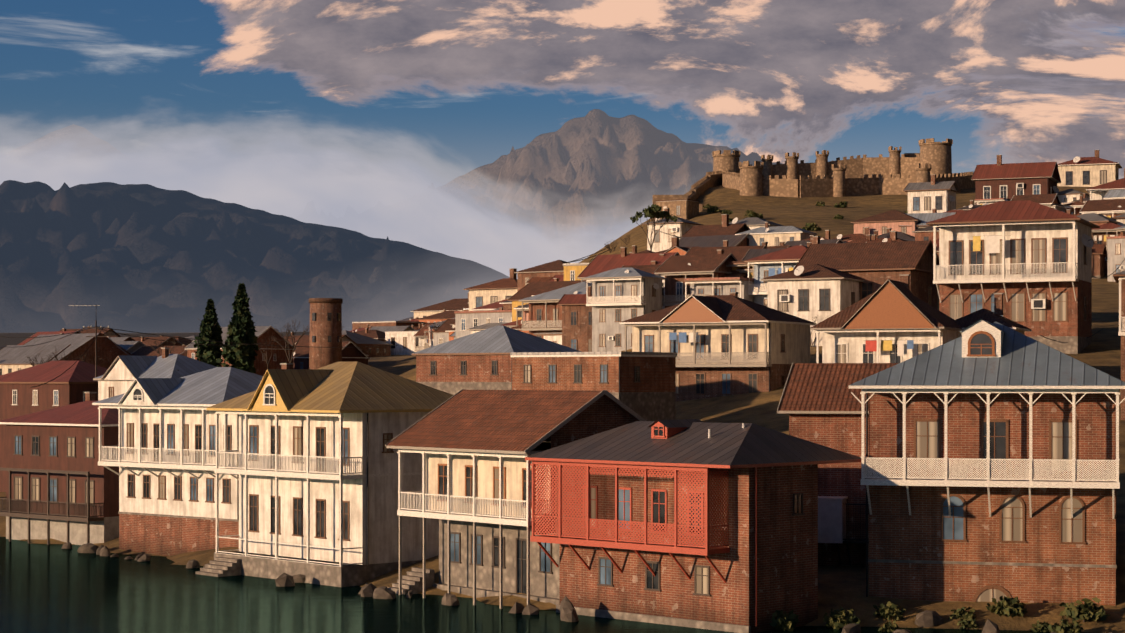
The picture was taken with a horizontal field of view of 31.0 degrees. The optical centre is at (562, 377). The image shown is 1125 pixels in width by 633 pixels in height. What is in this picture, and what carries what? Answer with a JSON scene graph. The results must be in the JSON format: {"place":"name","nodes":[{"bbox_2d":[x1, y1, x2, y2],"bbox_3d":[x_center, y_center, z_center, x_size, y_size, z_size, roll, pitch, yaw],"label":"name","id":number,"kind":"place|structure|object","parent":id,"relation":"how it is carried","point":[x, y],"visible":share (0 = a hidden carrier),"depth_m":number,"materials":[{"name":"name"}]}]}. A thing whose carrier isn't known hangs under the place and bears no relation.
{"place":"outdoors","nodes":[
{"label":"outdoors","id":0,"kind":"place"},
{"bbox_2d":[33,124,108,143],"bbox_3d":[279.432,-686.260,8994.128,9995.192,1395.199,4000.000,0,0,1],"label":"mountain","id":1,"kind":"structure","parent":0,"point":[64,135],"depth_m":10962.14,"materials":[{"name":"grey"}]},
{"bbox_2d":[0,180,509,332],"bbox_3d":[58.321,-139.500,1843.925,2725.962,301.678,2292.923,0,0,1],"label":"mountain range","id":2,"kind":"structure","parent":0,"point":[143,258],"depth_m":1905.23,"materials":[{"name":"grey stone"}]},
{"bbox_2d":[0,537,1086,632],"bbox_3d":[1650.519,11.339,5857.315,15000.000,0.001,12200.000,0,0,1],"label":"water","id":3,"kind":"structure","parent":0,"point":[51,588],"depth_m":100.37,"materials":[{"name":"green liquid"}]},
{"bbox_2d":[0,185,1124,632],"bbox_3d":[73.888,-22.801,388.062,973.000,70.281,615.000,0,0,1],"label":"ground","id":4,"kind":"structure","parent":0,"point":[842,587],"depth_m":163.56,"materials":[{"name":"brown soil"}]},
{"bbox_2d":[0,344,70,374],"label":"hill house","id":5,"kind":"structure","parent":4,"relation":"on","point":[13,358],"depth_m":359.85,"materials":[{"name":"beige paint"}]},
{"bbox_2d":[18,328,81,344],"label":"hill house","id":6,"kind":"structure","parent":4,"relation":"on","point":[64,331],"depth_m":446.08,"materials":[{"name":"red paint"}]},
{"bbox_2d":[0,361,107,491],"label":"hill house","id":7,"kind":"structure","parent":4,"relation":"on","point":[19,396],"depth_m":165.98,"materials":[{"name":"red paint"}]},
{"bbox_2d":[0,392,118,544],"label":"dark red house","id":8,"kind":"structure","parent":4,"relation":"on","point":[62,485],"depth_m":139.01,"materials":[{"name":"concrete"}]},
{"bbox_2d":[24,333,132,368],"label":"hill house","id":9,"kind":"structure","parent":4,"relation":"on","point":[109,351],"depth_m":360.67,"materials":[{"name":"brown metal"}]},
{"bbox_2d":[69,305,109,400],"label":"utility pole","id":10,"kind":"object","parent":4,"relation":"on","point":[95,327],"visible":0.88,"depth_m":164.35,"materials":[{"name":"brown wood"}]},
{"bbox_2d":[60,326,120,336],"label":"hill house","id":11,"kind":"structure","parent":4,"relation":"on","point":[108,333],"depth_m":469.46,"materials":[{"name":"beige paint"}]},
{"bbox_2d":[113,341,145,353],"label":"hill house","id":12,"kind":"structure","parent":4,"relation":"on","point":[130,347],"depth_m":369.78,"materials":[{"name":"grey paint"}]},
{"bbox_2d":[93,347,215,400],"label":"small house","id":13,"kind":"structure","parent":4,"relation":"on","point":[120,375],"depth_m":147.57,"materials":[{"name":"paint"}]},
{"bbox_2d":[131,337,182,345],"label":"hill house","id":14,"kind":"structure","parent":4,"relation":"on","point":[147,342],"depth_m":412.17,"materials":[{"name":"brown brick"}]},
{"bbox_2d":[132,345,186,356],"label":"hill house","id":15,"kind":"structure","parent":4,"relation":"on","point":[148,350],"depth_m":362.84,"materials":[{"name":"brown brick"}]},
{"bbox_2d":[92,363,293,555],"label":"house","id":16,"kind":"structure","parent":4,"relation":"on","point":[165,460],"depth_m":128.33,"materials":[{"name":"white paint"}]},
{"bbox_2d":[193,298,224,366],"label":"cypress","id":17,"kind":"object","parent":4,"relation":"on","point":[212,332],"visible":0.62,"depth_m":253.84,"materials":[{"name":"green plant"}]},
{"bbox_2d":[221,283,258,372],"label":"cypress","id":18,"kind":"object","parent":4,"relation":"on","point":[241,329],"visible":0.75,"depth_m":260.59,"materials":[{"name":"green plant"}]},
{"bbox_2d":[184,326,295,375],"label":"hill house","id":19,"kind":"structure","parent":4,"relation":"on","point":[279,356],"depth_m":352.35,"materials":[{"name":"red brick"}]},
{"bbox_2d":[271,320,308,362],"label":"bare tree","id":20,"kind":"object","parent":4,"relation":"on","point":[289,358],"visible":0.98,"depth_m":300.10,"materials":[{"name":"brown plant"}]},
{"bbox_2d":[195,361,452,586],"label":"house","id":21,"kind":"structure","parent":4,"relation":"on","point":[316,469],"depth_m":113.99,"materials":[{"name":"white paint"}]},
{"bbox_2d":[309,298,342,368],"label":"brick tower","id":22,"kind":"structure","parent":4,"relation":"on","point":[325,323],"depth_m":347.12,"materials":[{"name":"brown brick"}]},
{"bbox_2d":[288,334,364,351],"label":"hill house","id":23,"kind":"structure","parent":4,"relation":"on","point":[306,338],"depth_m":406.40,"materials":[{"name":"brown metal"}]},
{"bbox_2d":[293,341,367,368],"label":"hill house","id":24,"kind":"structure","parent":4,"relation":"on","point":[352,351],"depth_m":369.44,"materials":[{"name":"red paint"}]},
{"bbox_2d":[342,330,392,356],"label":"hill house","id":25,"kind":"structure","parent":4,"relation":"on","point":[383,349],"depth_m":456.36,"materials":[{"name":"brown metal"}]},
{"bbox_2d":[355,328,384,339],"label":"hill house","id":26,"kind":"structure","parent":4,"relation":"on","point":[377,334],"depth_m":475.64,"materials":[{"name":"brown stone"}]},
{"bbox_2d":[352,321,424,329],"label":"hill house","id":27,"kind":"structure","parent":4,"relation":"on","point":[356,325],"depth_m":556.20,"materials":[{"name":"brown stone"}]},
{"bbox_2d":[369,326,415,331],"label":"hill house","id":28,"kind":"structure","parent":4,"relation":"on","point":[394,328],"depth_m":488.99,"materials":[{"name":"grey metal"}]},
{"bbox_2d":[385,331,418,354],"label":"hill house","id":29,"kind":"structure","parent":4,"relation":"on","point":[404,341],"depth_m":462.46,"materials":[{"name":"white paint"}]},
{"bbox_2d":[413,324,430,350],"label":"hill house","id":30,"kind":"structure","parent":4,"relation":"on","point":[422,336],"depth_m":439.39,"materials":[{"name":"beige paint"}]},
{"bbox_2d":[417,309,457,323],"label":"hill house","id":31,"kind":"structure","parent":4,"relation":"on","point":[438,317],"depth_m":560.55,"materials":[{"name":"orange paint"}]},
{"bbox_2d":[410,293,468,318],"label":"hill house","id":32,"kind":"structure","parent":4,"relation":"on","point":[458,304],"depth_m":665.49,"materials":[{"name":"stone"}]},
{"bbox_2d":[432,331,448,345],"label":"hill house","id":33,"kind":"structure","parent":4,"relation":"on","point":[440,337],"depth_m":314.11,"materials":[{"name":"grey paint"}]},
{"bbox_2d":[454,310,511,338],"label":"hill house","id":34,"kind":"structure","parent":4,"relation":"on","point":[465,321],"depth_m":276.53,"materials":[{"name":"beige paint"}]},
{"bbox_2d":[467,322,509,333],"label":"hill house","id":35,"kind":"structure","parent":4,"relation":"on","point":[481,327],"depth_m":273.90,"materials":[{"name":"white paint"}]},
{"bbox_2d":[471,299,506,310],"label":"hill house","id":36,"kind":"structure","parent":4,"relation":"on","point":[493,306],"depth_m":329.72,"materials":[{"name":"metal"}]},
{"bbox_2d":[463,268,516,310],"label":"hill house","id":37,"kind":"structure","parent":4,"relation":"on","point":[480,295],"depth_m":385.92,"materials":[{"name":"beige paint"}]},
{"bbox_2d":[412,325,580,394],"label":"house","id":38,"kind":"structure","parent":4,"relation":"on","point":[481,360],"depth_m":156.41,"materials":[{"name":"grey brick"}]},
{"bbox_2d":[385,389,645,608],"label":"house","id":39,"kind":"structure","parent":4,"relation":"on","point":[474,448],"depth_m":103.03,"materials":[{"name":"stone"}]},
{"bbox_2d":[514,304,528,325],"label":"hill house","id":40,"kind":"structure","parent":4,"relation":"on","point":[525,312],"depth_m":246.72,"materials":[{"name":"paint"}]},
{"bbox_2d":[514,260,568,291],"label":"hill house","id":41,"kind":"structure","parent":4,"relation":"on","point":[549,269],"depth_m":331.42,"materials":[{"name":"brown brick"}]},
{"bbox_2d":[527,332,561,344],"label":"hill house","id":42,"kind":"structure","parent":4,"relation":"on","point":[555,337],"depth_m":236.18,"materials":[{"name":"white paint"}]},
{"bbox_2d":[508,278,586,325],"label":"hill house","id":43,"kind":"structure","parent":4,"relation":"on","point":[529,289],"depth_m":262.34,"materials":[{"name":"yellow paint"}]},
{"bbox_2d":[518,281,591,338],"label":"hill house","id":44,"kind":"structure","parent":4,"relation":"on","point":[545,312],"depth_m":236.71,"materials":[{"name":"grey brick"}]},
{"bbox_2d":[0,231,1124,387],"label":"overhead wires","id":45,"kind":"object","parent":4,"relation":"on","point":[102,329],"visible":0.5,"depth_m":183.15,"materials":[{"name":"metal"}]},
{"bbox_2d":[557,286,591,351],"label":"hill house","id":46,"kind":"structure","parent":4,"relation":"on","point":[576,323],"depth_m":225.89,"materials":[{"name":"brown brick"}]},
{"bbox_2d":[563,263,588,280],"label":"hill house","id":47,"kind":"structure","parent":4,"relation":"on","point":[572,271],"depth_m":266.65,"materials":[{"name":"yellow paint"}]},
{"bbox_2d":[61,542,1112,632],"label":"shore rocks","id":48,"kind":"object","parent":4,"relation":"on","point":[925,618],"visible":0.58,"depth_m":101.34,"materials":[{"name":"stone"}]},
{"bbox_2d":[510,352,676,420],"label":"hill house","id":49,"kind":"structure","parent":4,"relation":"on","point":[642,384],"depth_m":145.59,"materials":[{"name":"brown brick"}]},
{"bbox_2d":[584,267,665,351],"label":"hill house","id":50,"kind":"structure","parent":4,"relation":"on","point":[619,295],"depth_m":220.63,"materials":[{"name":"white paint"}]},
{"bbox_2d":[577,247,679,282],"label":"hill house","id":51,"kind":"structure","parent":4,"relation":"on","point":[597,264],"depth_m":241.85,"materials":[{"name":"white paint"}]},
{"bbox_2d":[621,261,660,272],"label":"hill house","id":52,"kind":"structure","parent":4,"relation":"on","point":[653,267],"depth_m":237.91,"materials":[{"name":"brown paint"}]},
{"bbox_2d":[630,204,677,250],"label":"town tree","id":53,"kind":"object","parent":4,"relation":"on","point":[652,211],"visible":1,"depth_m":351.69,"materials":[{"name":"green plant"}]},
{"bbox_2d":[643,208,702,251],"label":"hill house","id":54,"kind":"structure","parent":4,"relation":"on","point":[680,227],"depth_m":367.42,"materials":[{"name":"white paint"}]},
{"bbox_2d":[655,237,698,254],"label":"hill house","id":55,"kind":"structure","parent":4,"relation":"on","point":[676,247],"depth_m":274.57,"materials":[{"name":"orange paint"}]},
{"bbox_2d":[656,199,699,219],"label":"hill house","id":56,"kind":"structure","parent":4,"relation":"on","point":[687,209],"depth_m":458.51,"materials":[{"name":"paint"}]},
{"bbox_2d":[525,419,860,632],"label":"house","id":57,"kind":"structure","parent":4,"relation":"on","point":[695,523],"depth_m":93.03,"materials":[{"name":"brick"}]},
{"bbox_2d":[654,250,737,307],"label":"hill house","id":58,"kind":"structure","parent":4,"relation":"on","point":[675,271],"depth_m":222.45,"materials":[{"name":"brown brick"}]},
{"bbox_2d":[669,234,749,248],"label":"hill house","id":59,"kind":"structure","parent":4,"relation":"on","point":[717,241],"depth_m":289.15,"materials":[{"name":"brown metal"}]},
{"bbox_2d":[681,214,749,236],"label":"hill house","id":60,"kind":"structure","parent":4,"relation":"on","point":[725,227],"depth_m":297.36,"materials":[{"name":"brown metal"}]},
{"bbox_2d":[619,292,815,401],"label":"house","id":61,"kind":"structure","parent":4,"relation":"on","point":[732,343],"depth_m":170.62,"materials":[{"name":"beige paint"}]},
{"bbox_2d":[684,277,753,301],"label":"hill house","id":62,"kind":"structure","parent":4,"relation":"on","point":[721,286],"depth_m":219.03,"materials":[{"name":"grey paint"}]},
{"bbox_2d":[685,240,766,260],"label":"hill house","id":63,"kind":"structure","parent":4,"relation":"on","point":[739,253],"depth_m":233.78,"materials":[{"name":"brown metal"}]},
{"bbox_2d":[725,261,753,295],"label":"hill house","id":64,"kind":"structure","parent":4,"relation":"on","point":[734,265],"depth_m":221.38,"materials":[{"name":"white paint"}]},
{"bbox_2d":[729,217,783,229],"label":"hill house","id":65,"kind":"structure","parent":4,"relation":"on","point":[753,222],"depth_m":319.17,"materials":[{"name":"grey metal"}]},
{"bbox_2d":[742,248,784,260],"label":"hill house","id":66,"kind":"structure","parent":4,"relation":"on","point":[752,253],"depth_m":227.33,"materials":[{"name":"grey metal"}]},
{"bbox_2d":[735,222,816,245],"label":"hill house","id":67,"kind":"structure","parent":4,"relation":"on","point":[773,236],"depth_m":286.40,"materials":[{"name":"beige paint"}]},
{"bbox_2d":[744,236,820,306],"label":"hill house","id":68,"kind":"structure","parent":4,"relation":"on","point":[777,262],"depth_m":218.48,"materials":[{"name":"brown paint"}]},
{"bbox_2d":[769,610,798,630],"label":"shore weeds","id":69,"kind":"object","parent":4,"relation":"on","point":[783,622],"visible":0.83,"depth_m":91.10,"materials":[{"name":"green plant"}]},
{"bbox_2d":[761,264,863,346],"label":"hill house","id":70,"kind":"structure","parent":4,"relation":"on","point":[821,293],"depth_m":196.32,"materials":[{"name":"white paint"}]},
{"bbox_2d":[653,138,974,219],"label":"fortress","id":71,"kind":"structure","parent":4,"relation":"on","point":[894,173],"depth_m":532.64,"materials":[{"name":"stone"}]},
{"bbox_2d":[784,235,843,246],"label":"hill house","id":72,"kind":"structure","parent":4,"relation":"on","point":[804,242],"depth_m":270.08,"materials":[{"name":"grey"}]},
{"bbox_2d":[777,362,898,565],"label":"house","id":73,"kind":"structure","parent":4,"relation":"on","point":[820,403],"depth_m":105.45,"materials":[{"name":"brown brick"}]},
{"bbox_2d":[823,607,859,629],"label":"shore weeds","id":74,"kind":"object","parent":4,"relation":"on","point":[841,612],"visible":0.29,"depth_m":92.50,"materials":[{"name":"green plant"}]},
{"bbox_2d":[834,227,868,240],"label":"hill house","id":75,"kind":"structure","parent":4,"relation":"on","point":[850,237],"depth_m":293.32,"materials":[{"name":"brown metal"}]},
{"bbox_2d":[793,240,938,308],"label":"dark brick house","id":76,"kind":"structure","parent":4,"relation":"on","point":[875,266],"depth_m":201.68,"materials":[{"name":"brown metal"}]},
{"bbox_2d":[851,210,920,236],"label":"hill house","id":77,"kind":"structure","parent":4,"relation":"on","point":[892,219],"depth_m":293.62,"materials":[{"name":"pink paint"}]},
{"bbox_2d":[811,274,962,362],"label":"house","id":78,"kind":"structure","parent":4,"relation":"on","point":[890,321],"depth_m":155.33,"materials":[{"name":"paint"}]},
{"bbox_2d":[873,601,905,620],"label":"shore weeds","id":79,"kind":"object","parent":4,"relation":"on","point":[890,610],"visible":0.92,"depth_m":93.30,"materials":[{"name":"green plant"}]},
{"bbox_2d":[878,228,914,240],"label":"hill house","id":80,"kind":"structure","parent":4,"relation":"on","point":[903,236],"depth_m":284.89,"materials":[{"name":"grey metal"}]},
{"bbox_2d":[912,226,938,240],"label":"hill house","id":81,"kind":"structure","parent":4,"relation":"on","point":[924,234],"depth_m":278.58,"materials":[{"name":"red brick"}]},
{"bbox_2d":[899,212,956,229],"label":"hill house","id":82,"kind":"structure","parent":4,"relation":"on","point":[924,218],"depth_m":292.96,"materials":[{"name":"grey metal"}]},
{"bbox_2d":[903,174,960,213],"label":"hill house","id":83,"kind":"structure","parent":4,"relation":"on","point":[928,197],"depth_m":411.16,"materials":[{"name":"white paint"}]},
{"bbox_2d":[949,607,975,618],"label":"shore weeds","id":84,"kind":"object","parent":4,"relation":"on","point":[961,613],"visible":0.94,"depth_m":92.79,"materials":[{"name":"green plant"}]},
{"bbox_2d":[955,616,978,628],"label":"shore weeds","id":85,"kind":"object","parent":4,"relation":"on","point":[967,623],"visible":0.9,"depth_m":91.82,"materials":[{"name":"green plant"}]},
{"bbox_2d":[849,319,1124,605],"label":"house","id":86,"kind":"structure","parent":4,"relation":"on","point":[989,467],"depth_m":94.54,"materials":[{"name":"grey brick"}]},
{"bbox_2d":[954,293,1030,337],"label":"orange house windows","id":87,"kind":"structure","parent":4,"relation":"on","point":[963,322],"depth_m":161.05,"materials":[{"name":"beige paint"}]},
{"bbox_2d":[974,198,1010,205],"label":"hill house","id":88,"kind":"structure","parent":4,"relation":"on","point":[984,202],"depth_m":424.18,"materials":[{"name":"white paint"}]},
{"bbox_2d":[986,595,1026,616],"bbox_3d":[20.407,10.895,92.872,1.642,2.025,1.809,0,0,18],"label":"shore weeds","id":89,"kind":"object","parent":4,"relation":"on","point":[1011,602],"visible":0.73,"depth_m":92.54,"materials":[{"name":"green plant"}]},
{"bbox_2d":[926,200,1099,353],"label":"house","id":90,"kind":"structure","parent":4,"relation":"on","point":[1031,260],"depth_m":184.46,"materials":[{"name":"wood"}]},
{"bbox_2d":[971,155,1060,204],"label":"hill house","id":91,"kind":"structure","parent":4,"relation":"on","point":[999,179],"depth_m":447.57,"materials":[{"name":"red paint"}]},
{"bbox_2d":[1011,194,1060,207],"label":"hill house","id":92,"kind":"structure","parent":4,"relation":"on","point":[1046,199],"depth_m":337.28,"materials":[{"name":"orange paint"}]},
{"bbox_2d":[1030,620,1050,631],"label":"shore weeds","id":93,"kind":"object","parent":4,"relation":"on","point":[1043,627],"visible":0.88,"depth_m":90.79,"materials":[{"name":"green plant"}]},
{"bbox_2d":[1048,615,1083,632],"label":"shore weeds","id":94,"kind":"object","parent":4,"relation":"on","point":[1065,626],"visible":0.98,"depth_m":89.33,"materials":[{"name":"green plant"}]},
{"bbox_2d":[1053,189,1089,202],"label":"hill house","id":95,"kind":"structure","parent":4,"relation":"on","point":[1068,195],"depth_m":445.78,"materials":[{"name":"white paint"}]},
{"bbox_2d":[1062,195,1084,214],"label":"hill house","id":96,"kind":"structure","parent":4,"relation":"on","point":[1076,207],"depth_m":337.18,"materials":[{"name":"grey stone"}]},
{"bbox_2d":[1059,597,1109,621],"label":"shore weeds","id":97,"kind":"object","parent":4,"relation":"on","point":[1080,611],"visible":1,"depth_m":91.48,"materials":[{"name":"green plant"}]},
{"bbox_2d":[1057,150,1121,186],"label":"hill house","id":98,"kind":"structure","parent":4,"relation":"on","point":[1078,171],"depth_m":528.00,"materials":[{"name":"beige paint"}]},
{"bbox_2d":[1076,213,1119,229],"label":"hill house","id":99,"kind":"structure","parent":4,"relation":"on","point":[1096,219],"depth_m":278.86,"materials":[{"name":"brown metal"}]},
{"bbox_2d":[1092,244,1106,278],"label":"hill house","id":100,"kind":"structure","parent":4,"relation":"on","point":[1099,252],"depth_m":269.90,"materials":[{"name":"brown brick"}]},
{"bbox_2d":[1080,199,1124,217],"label":"hill house","id":101,"kind":"structure","parent":4,"relation":"on","point":[1101,207],"depth_m":324.06,"materials":[{"name":"beige paint"}]},
{"bbox_2d":[1086,168,1124,199],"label":"hill house","id":102,"kind":"structure","parent":4,"relation":"on","point":[1098,192],"depth_m":385.29,"materials":[{"name":"metal"}]},
{"bbox_2d":[1092,222,1120,273],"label":"hill house","id":103,"kind":"structure","parent":4,"relation":"on","point":[1102,232],"depth_m":275.38,"materials":[{"name":"white brick"}]},
{"bbox_2d":[1103,189,1124,198],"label":"hill house","id":104,"kind":"structure","parent":4,"relation":"on","point":[1115,194],"depth_m":367.84,"materials":[{"name":"grey paint"}]},
{"bbox_2d":[1106,236,1124,281],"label":"hill house","id":105,"kind":"structure","parent":4,"relation":"on","point":[1115,251],"depth_m":264.89,"materials":[{"name":"grey paint"}]},
{"bbox_2d":[1113,271,1124,419],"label":"house","id":106,"kind":"structure","parent":4,"relation":"on","point":[1119,277],"depth_m":147.30,"materials":[{"name":"white brick"}]},
{"bbox_2d":[0,0,1124,179],"label":"sky","id":107,"kind":"structure","parent":0,"point":[448,87],"materials":[{"name":"blue"}]},
{"bbox_2d":[0,134,695,276],"bbox_3d":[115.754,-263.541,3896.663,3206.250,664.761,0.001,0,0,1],"label":"fog bank","id":108,"kind":"structure","parent":107,"relation":"in","point":[409,201],"depth_m":3910.98,"materials":[{"name":"white"}]},
{"bbox_2d":[452,109,854,226],"bbox_3d":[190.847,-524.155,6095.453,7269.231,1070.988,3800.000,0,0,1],"label":"mountain peak","id":109,"kind":"structure","parent":0,"point":[599,155],"depth_m":6653.73,"materials":[{"name":"grey stone"}]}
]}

